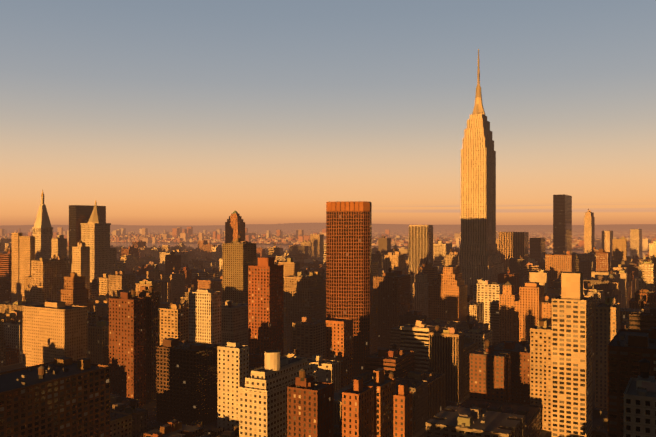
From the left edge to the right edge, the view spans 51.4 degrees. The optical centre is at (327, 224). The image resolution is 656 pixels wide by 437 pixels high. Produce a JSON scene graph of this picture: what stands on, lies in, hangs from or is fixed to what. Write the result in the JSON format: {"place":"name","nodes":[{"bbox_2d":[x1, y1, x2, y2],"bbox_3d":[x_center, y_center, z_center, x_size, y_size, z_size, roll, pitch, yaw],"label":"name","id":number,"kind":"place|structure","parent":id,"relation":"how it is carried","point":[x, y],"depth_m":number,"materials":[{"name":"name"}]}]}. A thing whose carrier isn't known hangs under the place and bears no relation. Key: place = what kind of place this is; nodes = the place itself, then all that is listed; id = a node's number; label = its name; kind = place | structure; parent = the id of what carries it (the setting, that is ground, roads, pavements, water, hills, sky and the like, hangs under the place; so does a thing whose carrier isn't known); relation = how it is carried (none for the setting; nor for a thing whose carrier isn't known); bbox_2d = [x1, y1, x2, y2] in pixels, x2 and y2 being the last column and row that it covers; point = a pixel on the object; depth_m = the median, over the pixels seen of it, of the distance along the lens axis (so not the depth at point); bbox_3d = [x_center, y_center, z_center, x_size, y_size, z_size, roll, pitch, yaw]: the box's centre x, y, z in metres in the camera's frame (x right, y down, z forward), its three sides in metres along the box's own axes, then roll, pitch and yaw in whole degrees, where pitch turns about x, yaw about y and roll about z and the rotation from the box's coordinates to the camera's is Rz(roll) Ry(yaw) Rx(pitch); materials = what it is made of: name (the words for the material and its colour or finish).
{"place":"outdoors","nodes":[
{"label":"outdoors","id":0,"kind":"place"},
{"bbox_2d":[0,346,594,436],"bbox_3d":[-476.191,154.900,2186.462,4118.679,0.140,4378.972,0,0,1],"label":"pavements","id":1,"kind":"structure","parent":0,"point":[153,411],"depth_m":591.90,"materials":[{"name":"grey concrete"}]},
{"bbox_2d":[0,225,649,436],"bbox_3d":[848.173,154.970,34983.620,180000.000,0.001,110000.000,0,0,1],"label":"ground","id":2,"kind":"structure","parent":0,"point":[149,406],"depth_m":642.95,"materials":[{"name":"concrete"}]},
{"bbox_2d":[32,190,52,259],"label":"tower","id":3,"kind":"structure","parent":2,"relation":"on","point":[42,231],"depth_m":1289.53,"materials":[{"name":"beige stone"}]},
{"bbox_2d":[71,201,124,281],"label":"skyscraper","id":4,"kind":"structure","parent":2,"relation":"on","point":[95,233],"depth_m":1165.90,"materials":[{"name":"beige stone"}]},
{"bbox_2d":[326,201,371,375],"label":"brown brick tower","id":5,"kind":"structure","parent":2,"relation":"on","point":[348,260],"depth_m":695.96,"materials":[{"name":"brown brick"}]},
{"bbox_2d":[456,49,503,294],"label":"skyscraper","id":6,"kind":"structure","parent":2,"relation":"on","point":[479,257],"depth_m":1134.32,"materials":[{"name":"beige stone"}]},
{"bbox_2d":[0,194,655,436],"bbox_3d":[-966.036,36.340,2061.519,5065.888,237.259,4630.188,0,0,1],"label":"city buildings","id":7,"kind":"structure","parent":0,"point":[193,341],"depth_m":598.05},
{"bbox_2d":[0,223,655,251],"bbox_3d":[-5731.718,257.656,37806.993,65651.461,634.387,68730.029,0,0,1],"label":"distant hills","id":8,"kind":"structure","parent":0,"point":[627,226],"depth_m":22004.68,"materials":[{"name":"brown"}]},
{"bbox_2d":[0,223,655,250],"bbox_3d":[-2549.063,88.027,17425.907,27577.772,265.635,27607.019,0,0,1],"label":"distant buildings","id":9,"kind":"structure","parent":8,"relation":"on","point":[441,234],"depth_m":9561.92,"materials":[{"name":"brown concrete"}]},
{"bbox_2d":[0,0,655,224],"label":"sky","id":10,"kind":"structure","parent":0,"point":[151,112],"materials":[{"name":"blue"}]},
{"bbox_2d":[110,242,647,257],"bbox_3d":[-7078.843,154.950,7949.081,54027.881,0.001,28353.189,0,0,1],"label":"hudson river","id":11,"kind":"structure","parent":0,"point":[194,246],"depth_m":4979.93,"materials":[{"name":"grey liquid"}]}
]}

